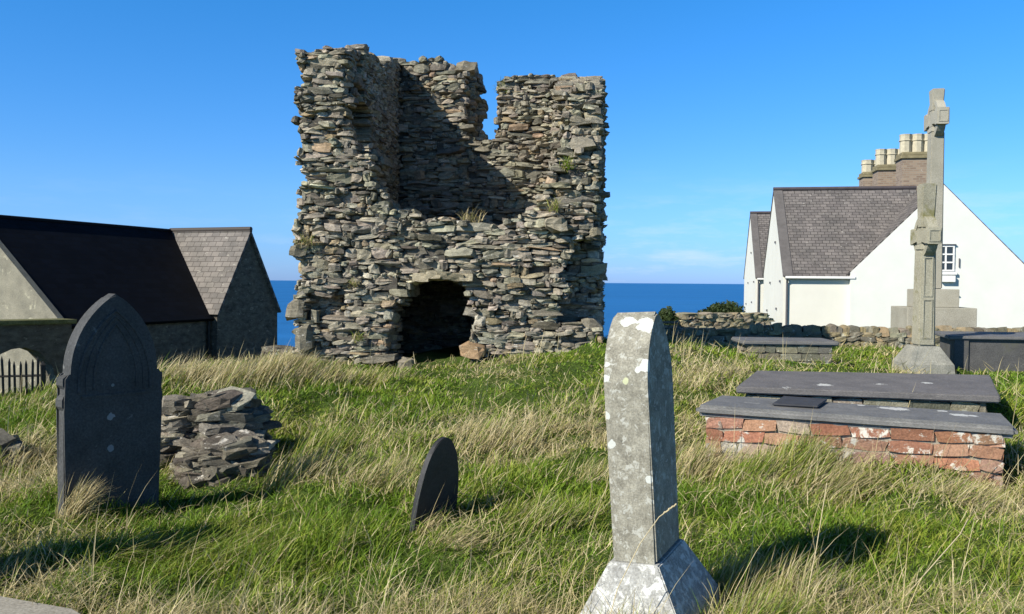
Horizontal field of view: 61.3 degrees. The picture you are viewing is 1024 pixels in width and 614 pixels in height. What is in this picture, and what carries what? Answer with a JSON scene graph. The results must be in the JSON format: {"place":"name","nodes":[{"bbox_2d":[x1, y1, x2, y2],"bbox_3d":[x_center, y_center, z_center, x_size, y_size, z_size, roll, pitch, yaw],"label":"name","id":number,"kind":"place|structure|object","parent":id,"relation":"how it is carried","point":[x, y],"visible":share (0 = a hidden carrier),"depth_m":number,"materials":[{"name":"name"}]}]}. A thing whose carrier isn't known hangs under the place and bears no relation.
{"place":"outdoors","nodes":[
{"label":"outdoors","id":0,"kind":"place"},
{"bbox_2d":[0,596,79,613],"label":"path","id":1,"kind":"structure","parent":0,"point":[11,606],"depth_m":4.14,"materials":[{"name":"concrete"}]},
{"bbox_2d":[270,280,743,346],"bbox_3d":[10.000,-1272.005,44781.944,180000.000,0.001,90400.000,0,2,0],"label":"sea","id":2,"kind":"structure","parent":0,"point":[641,297],"depth_m":1251.57,"materials":[{"name":"liquid"}]},
{"bbox_2d":[0,322,1023,613],"bbox_3d":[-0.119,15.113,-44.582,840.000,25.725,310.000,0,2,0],"label":"ground","id":3,"kind":"structure","parent":0,"point":[436,357],"depth_m":5.96,"materials":[{"name":"green plant"}]},
{"bbox_2d":[0,428,28,466],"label":"rubble heap","id":4,"kind":"object","parent":3,"relation":"on","point":[8,441],"visible":0.39,"depth_m":7.61,"materials":[{"name":"grey stone"}]},
{"bbox_2d":[0,357,45,397],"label":"picket fence","id":5,"kind":"object","parent":3,"relation":"on","point":[42,375],"visible":0.73,"depth_m":12.84,"materials":[{"name":"metal"}]},
{"bbox_2d":[0,318,76,384],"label":"arched wall","id":6,"kind":"structure","parent":3,"relation":"on","point":[46,341],"depth_m":17.12,"materials":[{"name":"grey stone"}]},
{"bbox_2d":[55,293,162,513],"bbox_3d":[-2.931,0.799,6.319,0.141,1.793,0.734,3,3,40],"label":"headstone","id":7,"kind":"object","parent":3,"relation":"on","point":[108,402],"visible":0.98,"depth_m":6.25,"materials":[{"name":"stone"}]},
{"bbox_2d":[0,215,280,392],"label":"church","id":8,"kind":"structure","parent":3,"relation":"on","point":[208,290],"depth_m":26.49,"materials":[{"name":"stone"}]},
{"bbox_2d":[160,386,281,468],"bbox_3d":[-2.914,1.182,8.181,1.378,0.851,0.918,0,2,0],"label":"rubble heap","id":9,"kind":"object","parent":3,"relation":"on","point":[189,420],"visible":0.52,"depth_m":7.93,"materials":[{"name":"grey stone"}]},
{"bbox_2d":[167,429,277,488],"bbox_3d":[-2.564,1.377,7.644,1.014,0.541,0.764,0,2,0],"label":"rubble heap","id":10,"kind":"object","parent":3,"relation":"on","point":[229,455],"visible":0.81,"depth_m":7.41,"materials":[{"name":"grey stone"}]},
{"bbox_2d":[260,345,296,357],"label":"collapsed wall","id":11,"kind":"structure","parent":3,"relation":"on","point":[276,347],"depth_m":23.26,"materials":[{"name":"stone"}]},
{"bbox_2d":[409,437,458,534],"bbox_3d":[-0.533,1.341,6.091,0.040,0.860,0.470,9,2,33],"label":"slate marker","id":12,"kind":"object","parent":3,"relation":"on","point":[439,473],"visible":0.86,"depth_m":6.04,"materials":[{"name":"grey stone"}]},
{"bbox_2d":[285,44,609,368],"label":"ruined tower","id":13,"kind":"structure","parent":3,"relation":"on","point":[402,161],"depth_m":14.36,"materials":[{"name":"grey stone"}]},
{"bbox_2d":[286,230,317,246],"bbox_3d":[-3.425,-1.140,14.289,0.626,0.432,0.417,0,2,0],"label":"wall weed","id":14,"kind":"object","parent":13,"relation":"attached to","point":[306,239],"depth_m":14.27,"materials":[{"name":"green plant"}]},
{"bbox_2d":[347,275,359,290],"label":"wall weed","id":15,"kind":"object","parent":13,"relation":"attached to","point":[353,282],"depth_m":14.23,"materials":[{"name":"green plant"}]},
{"bbox_2d":[349,329,368,342],"bbox_3d":[-2.501,0.482,14.257,0.358,0.242,0.340,0,2,0],"label":"wall weed","id":16,"kind":"object","parent":13,"relation":"attached to","point":[357,336],"depth_m":14.24,"materials":[{"name":"green plant"}]},
{"bbox_2d":[456,205,484,222],"bbox_3d":[-0.689,-1.476,14.409,0.578,0.560,0.526,0,2,0],"label":"wall weed","id":17,"kind":"object","parent":13,"relation":"attached to","point":[471,219],"depth_m":14.41,"materials":[{"name":"green plant"}]},
{"bbox_2d":[494,79,508,93],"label":"wall weed","id":18,"kind":"object","parent":13,"relation":"attached to","point":[499,85],"depth_m":17.69,"materials":[{"name":"green plant"}]},
{"bbox_2d":[545,195,565,212],"bbox_3d":[0.675,-1.657,13.915,0.444,0.290,0.348,1,2,31],"label":"wall weed","id":19,"kind":"object","parent":13,"relation":"attached to","point":[555,206],"depth_m":13.89,"materials":[{"name":"green plant"}]},
{"bbox_2d":[559,153,578,172],"bbox_3d":[0.878,-2.329,13.857,0.328,0.362,0.382,-1,2,-37],"label":"wall weed","id":20,"kind":"object","parent":13,"relation":"attached to","point":[567,162],"depth_m":13.83,"materials":[{"name":"green plant"}]},
{"bbox_2d":[610,504,676,613],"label":"grass stalk","id":21,"kind":"object","parent":3,"relation":"on","point":[671,507],"depth_m":3.85,"materials":[{"name":"plant"}]},
{"bbox_2d":[580,312,719,613],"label":"headstone","id":22,"kind":"object","parent":3,"relation":"on","point":[639,398],"visible":0.98,"depth_m":4.12,"materials":[{"name":"grey stone"}]},
{"bbox_2d":[658,306,679,325],"bbox_3d":[4.682,1.500,26.052,0.589,3.084,2.032,0,2,0],"label":"bush","id":23,"kind":"object","parent":3,"relation":"on","point":[668,314],"visible":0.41,"depth_m":25.67,"materials":[{"name":"green plant"}]},
{"bbox_2d":[662,320,678,326],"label":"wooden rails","id":24,"kind":"object","parent":3,"relation":"on","point":[676,321],"visible":0.3,"depth_m":23.49,"materials":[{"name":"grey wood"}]},
{"bbox_2d":[664,326,751,345],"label":"boundary wall","id":25,"kind":"structure","parent":3,"relation":"on","point":[726,335],"depth_m":21.85,"materials":[{"name":"stone"}]},
{"bbox_2d":[697,299,745,312],"bbox_3d":[7.613,1.346,31.054,1.879,3.242,2.177,0,2,0],"label":"bush","id":26,"kind":"object","parent":3,"relation":"on","point":[723,307],"visible":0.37,"depth_m":30.65,"materials":[{"name":"green plant"}]},
{"bbox_2d":[675,312,774,328],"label":"boundary wall","id":27,"kind":"structure","parent":3,"relation":"on","point":[742,320],"depth_m":27.25,"materials":[{"name":"stone"}]},
{"bbox_2d":[731,337,838,364],"bbox_3d":[4.611,0.925,14.704,1.592,0.760,0.951,1,2,5],"label":"table tomb","id":28,"kind":"object","parent":3,"relation":"on","point":[818,348],"visible":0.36,"depth_m":14.28,"materials":[{"name":"stone"}]},
{"bbox_2d":[743,159,874,312],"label":"white house","id":29,"kind":"structure","parent":3,"relation":"on","point":[753,278],"depth_m":42.44,"materials":[{"name":"paint"}]},
{"bbox_2d":[804,483,826,609],"bbox_3d":[1.525,1.198,4.335,0.006,0.544,0.474,1,2,32],"label":"grass stalk","id":30,"kind":"object","parent":3,"relation":"on","point":[816,546],"depth_m":4.34,"materials":[{"name":"plant"}]},
{"bbox_2d":[696,395,1017,490],"bbox_3d":[2.919,1.279,7.481,2.524,0.842,0.869,1,2,19],"label":"table tomb","id":31,"kind":"object","parent":3,"relation":"on","point":[902,432],"visible":0.48,"depth_m":7.10,"materials":[{"name":"brick"}]},
{"bbox_2d":[772,396,826,407],"bbox_3d":[2.573,0.848,7.709,0.387,0.024,0.600,1,2,27],"label":"slate plaque","id":32,"kind":"object","parent":31,"relation":"on","point":[799,401],"visible":1,"depth_m":7.65,"materials":[{"name":"grey stone"}]},
{"bbox_2d":[736,371,999,412],"bbox_3d":[3.808,1.187,9.037,3.110,0.873,1.560,0,2,0],"label":"table tomb","id":33,"kind":"object","parent":3,"relation":"on","point":[964,392],"visible":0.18,"depth_m":8.67,"materials":[{"name":"grey stone"}]},
{"bbox_2d":[746,323,1023,348],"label":"boundary wall","id":34,"kind":"structure","parent":3,"relation":"on","point":[855,335],"depth_m":21.03,"materials":[{"name":"stone"}]},
{"bbox_2d":[763,133,1023,327],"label":"white house","id":35,"kind":"structure","parent":3,"relation":"on","point":[841,255],"depth_m":29.83,"materials":[{"name":"paint"}]},
{"bbox_2d":[942,244,956,274],"bbox_3d":[14.355,-1.591,28.857,0.940,1.022,0.140,1,2,10],"label":"window","id":36,"kind":"structure","parent":35,"relation":"in","point":[948,262],"depth_m":28.83,"materials":[{"name":"white paint"}]},
{"bbox_2d":[845,519,967,613],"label":"grass stalk","id":37,"kind":"object","parent":3,"relation":"on","point":[930,567],"depth_m":4.54,"materials":[{"name":"plant"}]},
{"bbox_2d":[892,183,954,373],"bbox_3d":[6.625,-0.184,13.883,0.780,3.571,0.840,1,2,6],"label":"celtic cross","id":38,"kind":"object","parent":3,"relation":"on","point":[925,236],"visible":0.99,"depth_m":13.73,"materials":[{"name":"stone"}]},
{"bbox_2d":[891,88,976,328],"bbox_3d":[10.962,-1.869,22.453,1.640,7.511,1.640,1,2,10],"label":"tall cross","id":39,"kind":"object","parent":3,"relation":"on","point":[949,311],"visible":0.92,"depth_m":22.20,"materials":[{"name":"stone"}]},
{"bbox_2d":[935,331,1023,372],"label":"chest tomb","id":40,"kind":"object","parent":3,"relation":"on","point":[973,349],"visible":0.56,"depth_m":14.32,"materials":[{"name":"stone"}]},
{"bbox_2d":[0,0,1023,283],"label":"sky","id":41,"kind":"structure","parent":0,"point":[166,114],"materials":[{"name":"blue"}]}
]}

